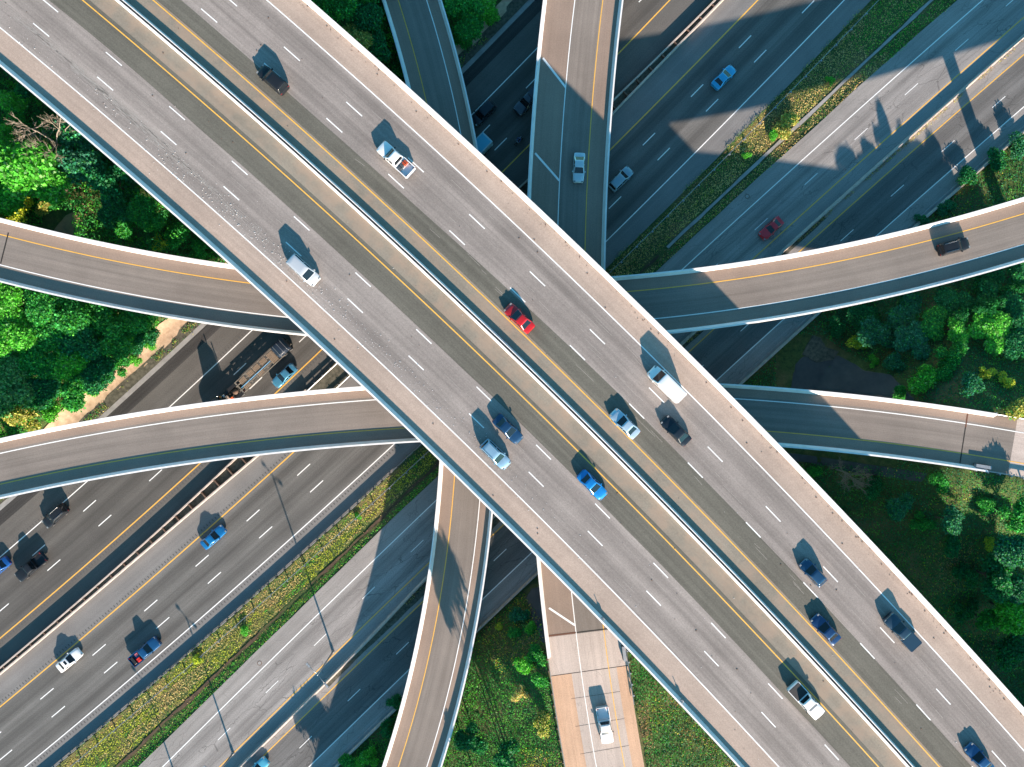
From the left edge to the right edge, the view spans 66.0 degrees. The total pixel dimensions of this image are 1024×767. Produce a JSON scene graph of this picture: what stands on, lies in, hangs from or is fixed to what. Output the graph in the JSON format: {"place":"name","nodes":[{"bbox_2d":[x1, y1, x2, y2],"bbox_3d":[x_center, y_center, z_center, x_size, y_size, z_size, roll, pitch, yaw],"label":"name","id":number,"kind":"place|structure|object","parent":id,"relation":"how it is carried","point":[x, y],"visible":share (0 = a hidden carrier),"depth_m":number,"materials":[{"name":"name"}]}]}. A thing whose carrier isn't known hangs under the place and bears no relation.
{"place":"outdoors","nodes":[
{"label":"outdoors","id":0,"kind":"place"},
{"bbox_2d":[44,0,511,428],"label":"sandy bank","id":1,"kind":"structure","parent":0,"point":[169,328],"depth_m":137.25,"materials":[{"name":"beige sand"}]},
{"bbox_2d":[0,0,711,665],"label":"road","id":2,"kind":"structure","parent":0,"point":[98,534],"depth_m":137.40,"materials":[{"name":"grey asphalt"}]},
{"bbox_2d":[14,551,48,581],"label":"pickup truck","id":3,"kind":"object","parent":2,"relation":"on","point":[31,566],"visible":1,"depth_m":136.27,"materials":[{"name":"black paint"}]},
{"bbox_2d":[210,338,293,401],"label":"flatbed truck","id":4,"kind":"object","parent":2,"relation":"on","point":[271,356],"visible":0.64,"depth_m":136.11,"materials":[{"name":"black paint"}]},
{"bbox_2d":[0,0,533,509],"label":"gutter","id":5,"kind":"object","parent":2,"relation":"on","point":[202,326],"visible":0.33,"depth_m":137.37,"materials":[{"name":"concrete"}]},
{"bbox_2d":[0,0,723,674],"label":"median barrier","id":6,"kind":"object","parent":2,"relation":"on","point":[334,376],"visible":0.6,"depth_m":136.85,"materials":[{"name":"concrete"}]},
{"bbox_2d":[0,0,870,766],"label":"road","id":7,"kind":"structure","parent":0,"point":[678,124],"depth_m":137.39,"materials":[{"name":"grey asphalt"}]},
{"bbox_2d":[0,0,1023,766],"bbox_3d":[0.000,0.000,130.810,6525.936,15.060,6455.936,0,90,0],"label":"ground","id":8,"kind":"structure","parent":0,"point":[788,356],"depth_m":137.41,"materials":[{"name":"green plant"}]},
{"bbox_2d":[0,282,25,322],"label":"leafy tree","id":9,"kind":"object","parent":8,"relation":"on","point":[11,306],"visible":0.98,"depth_m":126.56,"materials":[{"name":"green plant"}]},
{"bbox_2d":[0,179,27,218],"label":"leafy tree","id":10,"kind":"object","parent":8,"relation":"on","point":[9,206],"visible":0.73,"depth_m":126.49,"materials":[{"name":"green plant"}]},
{"bbox_2d":[0,351,29,392],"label":"leafy tree","id":11,"kind":"object","parent":8,"relation":"on","point":[11,372],"visible":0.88,"depth_m":127.73,"materials":[{"name":"green plant"}]},
{"bbox_2d":[0,90,31,112],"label":"leafy tree","id":12,"kind":"object","parent":8,"relation":"on","point":[8,100],"visible":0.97,"depth_m":129.37,"materials":[{"name":"green plant"}]},
{"bbox_2d":[0,382,37,417],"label":"leafy tree","id":13,"kind":"object","parent":8,"relation":"on","point":[19,395],"visible":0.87,"depth_m":127.89,"materials":[{"name":"green plant"}]},
{"bbox_2d":[0,310,39,357],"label":"leafy tree","id":14,"kind":"object","parent":8,"relation":"on","point":[19,336],"visible":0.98,"depth_m":126.50,"materials":[{"name":"green plant"}]},
{"bbox_2d":[2,406,41,431],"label":"leafy tree","id":15,"kind":"object","parent":8,"relation":"on","point":[19,415],"visible":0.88,"depth_m":130.85,"materials":[{"name":"yellow plant"}]},
{"bbox_2d":[0,139,58,201],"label":"leafy tree","id":16,"kind":"object","parent":8,"relation":"on","point":[21,173],"visible":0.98,"depth_m":123.81,"materials":[{"name":"green plant"}]},
{"bbox_2d":[15,341,56,379],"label":"leafy tree","id":17,"kind":"object","parent":8,"relation":"on","point":[34,361],"visible":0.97,"depth_m":128.22,"materials":[{"name":"green plant"}]},
{"bbox_2d":[3,114,74,167],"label":"bare tree","id":18,"kind":"object","parent":8,"relation":"on","point":[54,147],"visible":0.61,"depth_m":124.02,"materials":[{"name":"plant"}]},
{"bbox_2d":[23,288,58,329],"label":"leafy tree","id":19,"kind":"object","parent":8,"relation":"on","point":[41,309],"visible":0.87,"depth_m":126.68,"materials":[{"name":"green plant"}]},
{"bbox_2d":[22,377,61,409],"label":"leafy tree","id":20,"kind":"object","parent":8,"relation":"on","point":[47,392],"visible":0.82,"depth_m":129.16,"materials":[{"name":"green plant"}]},
{"bbox_2d":[28,319,64,355],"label":"leafy tree","id":21,"kind":"object","parent":8,"relation":"on","point":[48,335],"visible":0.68,"depth_m":127.87,"materials":[{"name":"green plant"}]},
{"bbox_2d":[31,166,71,206],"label":"leafy tree","id":22,"kind":"object","parent":8,"relation":"on","point":[54,193],"visible":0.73,"depth_m":125.80,"materials":[{"name":"green plant"}]},
{"bbox_2d":[48,347,90,381],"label":"leafy tree","id":23,"kind":"object","parent":8,"relation":"on","point":[65,368],"visible":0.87,"depth_m":128.87,"materials":[{"name":"green plant"}]},
{"bbox_2d":[53,211,87,234],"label":"dirt patch","id":24,"kind":"object","parent":8,"relation":"on","point":[65,226],"visible":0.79,"depth_m":133.91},
{"bbox_2d":[50,296,93,336],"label":"leafy tree","id":25,"kind":"object","parent":8,"relation":"on","point":[71,314],"visible":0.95,"depth_m":127.05,"materials":[{"name":"green plant"}]},
{"bbox_2d":[56,372,87,412],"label":"leafy tree","id":26,"kind":"object","parent":8,"relation":"on","point":[71,391],"visible":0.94,"depth_m":130.48,"materials":[{"name":"green plant"}]},
{"bbox_2d":[52,119,94,151],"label":"leafy tree","id":27,"kind":"object","parent":8,"relation":"on","point":[75,140],"visible":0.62,"depth_m":126.66,"materials":[{"name":"green plant"}]},
{"bbox_2d":[53,145,103,186],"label":"leafy tree","id":28,"kind":"object","parent":8,"relation":"on","point":[78,162],"visible":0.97,"depth_m":126.25,"materials":[{"name":"green plant"}]},
{"bbox_2d":[56,321,103,361],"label":"leafy tree","id":29,"kind":"object","parent":8,"relation":"on","point":[83,342],"visible":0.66,"depth_m":127.93,"materials":[{"name":"green plant"}]},
{"bbox_2d":[79,355,116,395],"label":"leafy tree","id":30,"kind":"object","parent":8,"relation":"on","point":[98,374],"visible":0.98,"depth_m":130.13,"materials":[{"name":"green plant"}]},
{"bbox_2d":[82,161,128,209],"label":"leafy tree","id":31,"kind":"object","parent":8,"relation":"on","point":[102,178],"visible":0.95,"depth_m":126.45,"materials":[{"name":"green plant"}]},
{"bbox_2d":[89,303,126,340],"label":"leafy tree","id":32,"kind":"object","parent":8,"relation":"on","point":[105,321],"visible":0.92,"depth_m":128.75,"materials":[{"name":"green plant"}]},
{"bbox_2d":[96,197,129,230],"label":"leafy tree","id":33,"kind":"object","parent":8,"relation":"on","point":[107,216],"visible":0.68,"depth_m":127.83,"materials":[{"name":"green plant"}]},
{"bbox_2d":[92,334,135,360],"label":"leafy tree","id":34,"kind":"object","parent":8,"relation":"on","point":[119,348],"visible":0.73,"depth_m":129.86,"materials":[{"name":"green plant"}]},
{"bbox_2d":[117,309,156,336],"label":"leafy tree","id":35,"kind":"object","parent":8,"relation":"on","point":[135,323],"visible":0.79,"depth_m":130.08,"materials":[{"name":"green plant"}]},
{"bbox_2d":[126,193,166,232],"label":"leafy tree","id":36,"kind":"object","parent":8,"relation":"on","point":[143,210],"visible":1,"depth_m":127.58,"materials":[{"name":"green plant"}]},
{"bbox_2d":[162,222,189,250],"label":"shrub","id":37,"kind":"object","parent":8,"relation":"on","point":[179,230],"visible":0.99,"depth_m":132.83,"materials":[{"name":"green plant"}]},
{"bbox_2d":[0,0,462,437],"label":"undergrowth","id":38,"kind":"object","parent":8,"relation":"on","point":[7,119],"visible":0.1,"depth_m":133.51,"materials":[{"name":"green plant"}]},
{"bbox_2d":[54,443,422,766],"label":"guardrail","id":39,"kind":"object","parent":8,"relation":"on","point":[194,648],"visible":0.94,"depth_m":136.74,"materials":[{"name":"metal"}]},
{"bbox_2d":[0,0,527,503],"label":"rubble verge","id":40,"kind":"structure","parent":8,"relation":"on","point":[142,370],"depth_m":137.28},
{"bbox_2d":[322,0,360,24],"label":"leafy tree","id":41,"kind":"object","parent":8,"relation":"on","point":[337,9],"visible":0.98,"depth_m":127.04,"materials":[{"name":"green plant"}]},
{"bbox_2d":[350,1,383,32],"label":"leafy tree","id":42,"kind":"object","parent":8,"relation":"on","point":[367,15],"visible":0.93,"depth_m":128.46,"materials":[{"name":"green plant"}]},
{"bbox_2d":[368,29,391,62],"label":"leafy tree","id":43,"kind":"object","parent":8,"relation":"on","point":[377,50],"visible":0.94,"depth_m":130.35,"materials":[{"name":"green plant"}]},
{"bbox_2d":[116,255,658,766],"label":"ditch","id":44,"kind":"object","parent":8,"relation":"in","point":[192,697],"visible":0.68,"depth_m":137.69,"materials":[{"name":"grey concrete"}]},
{"bbox_2d":[382,0,492,766],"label":"ramp bridge","id":45,"kind":"structure","parent":8,"relation":"on","point":[450,612],"depth_m":131.40,"materials":[{"name":"concrete"}]},
{"bbox_2d":[444,0,485,25],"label":"leafy tree","id":46,"kind":"object","parent":8,"relation":"on","point":[470,11],"visible":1,"depth_m":131.13,"materials":[{"name":"green plant"}]},
{"bbox_2d":[452,16,483,41],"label":"leafy tree","id":47,"kind":"object","parent":8,"relation":"on","point":[463,31],"visible":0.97,"depth_m":132.47,"materials":[{"name":"green plant"}]},
{"bbox_2d":[78,9,861,750],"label":"weeds","id":48,"kind":"object","parent":8,"relation":"on","point":[756,117],"visible":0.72,"depth_m":137.19,"materials":[{"name":"green plant"}]},
{"bbox_2d":[452,720,488,755],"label":"leafy tree","id":49,"kind":"object","parent":8,"relation":"on","point":[463,740],"visible":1,"depth_m":131.74,"materials":[{"name":"green plant"}]},
{"bbox_2d":[491,737,519,766],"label":"leafy tree","id":50,"kind":"object","parent":8,"relation":"on","point":[502,758],"visible":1,"depth_m":129.12,"materials":[{"name":"green plant"}]},
{"bbox_2d":[0,383,1016,498],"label":"ramp bridge","id":51,"kind":"structure","parent":8,"relation":"on","point":[142,441],"depth_m":123.20,"materials":[{"name":"concrete"}]},
{"bbox_2d":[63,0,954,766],"bbox_3d":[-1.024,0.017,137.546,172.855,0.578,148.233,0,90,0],"label":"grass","id":52,"kind":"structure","parent":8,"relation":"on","point":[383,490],"depth_m":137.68,"materials":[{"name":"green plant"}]},
{"bbox_2d":[0,0,1023,766],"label":"overpass","id":53,"kind":"object","parent":8,"relation":"on","point":[376,224],"visible":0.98,"depth_m":114.19,"materials":[{"name":"concrete"}]},
{"bbox_2d":[256,64,289,95],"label":"car","id":54,"kind":"object","parent":53,"relation":"on","point":[273,80],"visible":1,"depth_m":112.83,"materials":[{"name":"black paint"}]},
{"bbox_2d":[286,253,320,286],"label":"minivan","id":55,"kind":"object","parent":53,"relation":"on","point":[302,269],"visible":1,"depth_m":112.59,"materials":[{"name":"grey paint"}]},
{"bbox_2d":[376,141,415,178],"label":"pickup truck","id":56,"kind":"object","parent":53,"relation":"on","point":[390,155],"visible":1,"depth_m":113.06,"materials":[{"name":"white paint"}]},
{"bbox_2d":[3,2,983,762],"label":"scrape marks","id":57,"kind":"object","parent":53,"relation":"on","point":[77,70],"visible":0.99,"depth_m":114.19,"materials":[{"name":"grey concrete"}]},
{"bbox_2d":[479,438,510,469],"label":"car","id":58,"kind":"object","parent":53,"relation":"on","point":[495,453],"visible":1,"depth_m":112.81,"materials":[{"name":"blue paint"}]},
{"bbox_2d":[492,413,523,443],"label":"car","id":59,"kind":"object","parent":53,"relation":"on","point":[507,428],"visible":1,"depth_m":113.22,"materials":[{"name":"blue paint"}]},
{"bbox_2d":[503,303,534,333],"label":"car","id":60,"kind":"object","parent":53,"relation":"on","point":[519,318],"visible":1,"depth_m":113.22,"materials":[{"name":"red paint"}]},
{"bbox_2d":[576,469,607,499],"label":"car","id":61,"kind":"object","parent":53,"relation":"on","point":[591,484],"visible":1,"depth_m":113.22,"materials":[{"name":"blue paint"}]},
{"bbox_2d":[609,408,640,439],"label":"car","id":62,"kind":"object","parent":53,"relation":"on","point":[625,424],"visible":1,"depth_m":113.22,"materials":[{"name":"blue paint"}]},
{"bbox_2d":[647,366,686,403],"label":"van","id":63,"kind":"object","parent":53,"relation":"on","point":[669,387],"visible":1,"depth_m":111.84,"materials":[{"name":"white paint"}]},
{"bbox_2d":[660,415,691,446],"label":"car","id":64,"kind":"object","parent":53,"relation":"on","point":[676,431],"visible":1,"depth_m":113.22,"materials":[{"name":"black paint"}]},
{"bbox_2d":[786,679,824,719],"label":"pickup truck","id":65,"kind":"object","parent":53,"relation":"on","point":[804,699],"visible":1,"depth_m":113.03,"materials":[{"name":"white paint"}]},
{"bbox_2d":[798,558,826,587],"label":"car","id":66,"kind":"object","parent":53,"relation":"on","point":[814,574],"visible":1,"depth_m":113.02,"materials":[{"name":"blue paint"}]},
{"bbox_2d":[810,613,840,645],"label":"car","id":67,"kind":"object","parent":53,"relation":"on","point":[824,628],"visible":1,"depth_m":113.22,"materials":[{"name":"blue paint"}]},
{"bbox_2d":[882,612,921,651],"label":"pickup truck","id":68,"kind":"object","parent":53,"relation":"on","point":[904,634],"visible":1,"depth_m":113.03,"materials":[{"name":"blue paint"}]},
{"bbox_2d":[0,197,1023,335],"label":"ramp bridge","id":69,"kind":"structure","parent":8,"relation":"on","point":[55,263],"depth_m":123.20,"materials":[{"name":"concrete"}]},
{"bbox_2d":[936,237,969,255],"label":"car","id":70,"kind":"object","parent":69,"relation":"on","point":[953,246],"visible":1,"depth_m":121.82,"materials":[{"name":"black paint"}]},
{"bbox_2d":[527,0,622,658],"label":"ramp bridge","id":71,"kind":"structure","parent":8,"relation":"on","point":[575,71],"depth_m":129.20,"materials":[{"name":"concrete"}]},
{"bbox_2d":[329,126,1023,766],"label":"edge barrier","id":72,"kind":"object","parent":8,"relation":"on","point":[533,574],"visible":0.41,"depth_m":137.26,"materials":[{"name":"concrete"}]},
{"bbox_2d":[666,0,932,248],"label":"ditch","id":73,"kind":"object","parent":8,"relation":"in","point":[824,100],"visible":0.98,"depth_m":137.70,"materials":[{"name":"concrete"}]},
{"bbox_2d":[802,335,838,361],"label":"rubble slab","id":74,"kind":"structure","parent":8,"relation":"on","point":[816,350],"depth_m":137.27,"materials":[{"name":"grey stone"}]},
{"bbox_2d":[846,304,882,336],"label":"leafy tree","id":75,"kind":"object","parent":8,"relation":"on","point":[856,314],"visible":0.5,"depth_m":134.32,"materials":[{"name":"green plant"}]},
{"bbox_2d":[856,315,897,348],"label":"leafy tree","id":76,"kind":"object","parent":8,"relation":"on","point":[872,331],"visible":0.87,"depth_m":131.93,"materials":[{"name":"green plant"}]},
{"bbox_2d":[883,491,914,522],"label":"leafy tree","id":77,"kind":"object","parent":8,"relation":"on","point":[897,508],"visible":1,"depth_m":128.10,"materials":[{"name":"green plant"}]},
{"bbox_2d":[886,292,922,329],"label":"leafy tree","id":78,"kind":"object","parent":8,"relation":"on","point":[906,313],"visible":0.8,"depth_m":130.71,"materials":[{"name":"green plant"}]},
{"bbox_2d":[892,319,930,359],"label":"leafy tree","id":79,"kind":"object","parent":8,"relation":"on","point":[912,335],"visible":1,"depth_m":129.00,"materials":[{"name":"green plant"}]},
{"bbox_2d":[905,364,938,394],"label":"leafy tree","id":80,"kind":"object","parent":8,"relation":"on","point":[927,375],"visible":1,"depth_m":126.09,"materials":[{"name":"green plant"}]},
{"bbox_2d":[920,305,948,340],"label":"leafy tree","id":81,"kind":"object","parent":8,"relation":"on","point":[933,323],"visible":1,"depth_m":128.16,"materials":[{"name":"green plant"}]},
{"bbox_2d":[935,504,964,535],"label":"leafy tree","id":82,"kind":"object","parent":8,"relation":"on","point":[954,515],"visible":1,"depth_m":124.03,"materials":[{"name":"green plant"}]},
{"bbox_2d":[933,341,969,369],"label":"leafy tree","id":83,"kind":"object","parent":8,"relation":"on","point":[956,353],"visible":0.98,"depth_m":125.86,"materials":[{"name":"green plant"}]},
{"bbox_2d":[933,287,971,321],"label":"leafy tree","id":84,"kind":"object","parent":8,"relation":"on","point":[950,300],"visible":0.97,"depth_m":128.31,"materials":[{"name":"green plant"}]},
{"bbox_2d":[947,309,968,344],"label":"leafy tree","id":85,"kind":"object","parent":8,"relation":"on","point":[956,333],"visible":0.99,"depth_m":126.69,"materials":[{"name":"green plant"}]},
{"bbox_2d":[951,561,978,588],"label":"shrub","id":86,"kind":"object","parent":8,"relation":"on","point":[961,571],"visible":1,"depth_m":129.84,"materials":[{"name":"green plant"}]},
{"bbox_2d":[959,372,985,398],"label":"leafy tree","id":87,"kind":"object","parent":8,"relation":"on","point":[971,384],"visible":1,"depth_m":122.83,"materials":[{"name":"green plant"}]},
{"bbox_2d":[959,279,998,315],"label":"leafy tree","id":88,"kind":"object","parent":8,"relation":"on","point":[987,289],"visible":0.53,"depth_m":128.64,"materials":[{"name":"green plant"}]},
{"bbox_2d":[967,310,1012,355],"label":"leafy tree","id":89,"kind":"object","parent":8,"relation":"on","point":[996,326],"visible":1,"depth_m":126.03,"materials":[{"name":"green plant"}]},
{"bbox_2d":[973,551,1015,603],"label":"leafy tree","id":90,"kind":"object","parent":8,"relation":"on","point":[996,585],"visible":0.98,"depth_m":124.39,"materials":[{"name":"green plant"}]},
{"bbox_2d":[990,600,1023,636],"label":"leafy tree","id":91,"kind":"object","parent":8,"relation":"on","point":[1010,614],"visible":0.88,"depth_m":126.74,"materials":[{"name":"green plant"}]},
{"bbox_2d":[991,633,1023,671],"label":"leafy tree","id":92,"kind":"object","parent":8,"relation":"on","point":[1010,651],"visible":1,"depth_m":131.00,"materials":[{"name":"green plant"}]},
{"bbox_2d":[992,532,1023,568],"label":"leafy tree","id":93,"kind":"object","parent":8,"relation":"on","point":[1008,551],"visible":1,"depth_m":122.37,"materials":[{"name":"green plant"}]},
{"bbox_2d":[995,494,1023,533],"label":"leafy tree","id":94,"kind":"object","parent":8,"relation":"on","point":[1015,523],"visible":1,"depth_m":120.64,"materials":[{"name":"green plant"}]},
{"bbox_2d":[999,291,1023,330],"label":"leafy tree","id":95,"kind":"object","parent":8,"relation":"on","point":[1014,307],"visible":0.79,"depth_m":127.86,"materials":[{"name":"green plant"}]},
{"bbox_2d":[1003,325,1023,360],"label":"leafy tree","id":96,"kind":"object","parent":8,"relation":"on","point":[1014,345],"visible":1,"depth_m":125.51,"materials":[{"name":"green plant"}]},
{"bbox_2d":[526,587,544,642],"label":"slope paving","id":97,"kind":"structure","parent":0,"point":[533,598],"depth_m":134.63,"materials":[{"name":"concrete"}]},
{"bbox_2d":[139,0,1023,766],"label":"road","id":98,"kind":"structure","parent":0,"point":[801,184],"depth_m":137.40,"materials":[{"name":"grey asphalt"}]},
{"bbox_2d":[549,630,643,766],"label":"ramp pavement","id":99,"kind":"structure","parent":0,"point":[589,671],"depth_m":129.20,"materials":[{"name":"concrete"}]},
{"bbox_2d":[596,704,613,743],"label":"pickup truck","id":100,"kind":"object","parent":99,"relation":"on","point":[604,724],"visible":1,"depth_m":128.07,"materials":[{"name":"white paint"}]},
{"bbox_2d":[230,39,1023,766],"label":"road","id":101,"kind":"structure","parent":0,"point":[896,193],"depth_m":137.39,"materials":[{"name":"grey asphalt"}]},
{"bbox_2d":[327,216,825,687],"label":"debris strip","id":102,"kind":"object","parent":101,"relation":"on","point":[403,609],"visible":0.33,"depth_m":137.38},
{"bbox_2d":[238,34,1023,766],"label":"median wall","id":103,"kind":"structure","parent":101,"relation":"on","point":[424,580],"depth_m":137.17,"materials":[{"name":"grey concrete"}]},
{"bbox_2d":[791,356,914,400],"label":"slope paving","id":104,"kind":"structure","parent":0,"point":[840,375],"depth_m":135.51,"materials":[{"name":"concrete"}]},
{"bbox_2d":[788,453,927,481],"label":"slope paving","id":105,"kind":"structure","parent":0,"point":[810,459],"depth_m":133.36,"materials":[{"name":"concrete"}]},
{"bbox_2d":[1008,419,1023,476],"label":"ramp pavement","id":106,"kind":"structure","parent":0,"point":[1016,466],"depth_m":123.20,"materials":[{"name":"concrete"}]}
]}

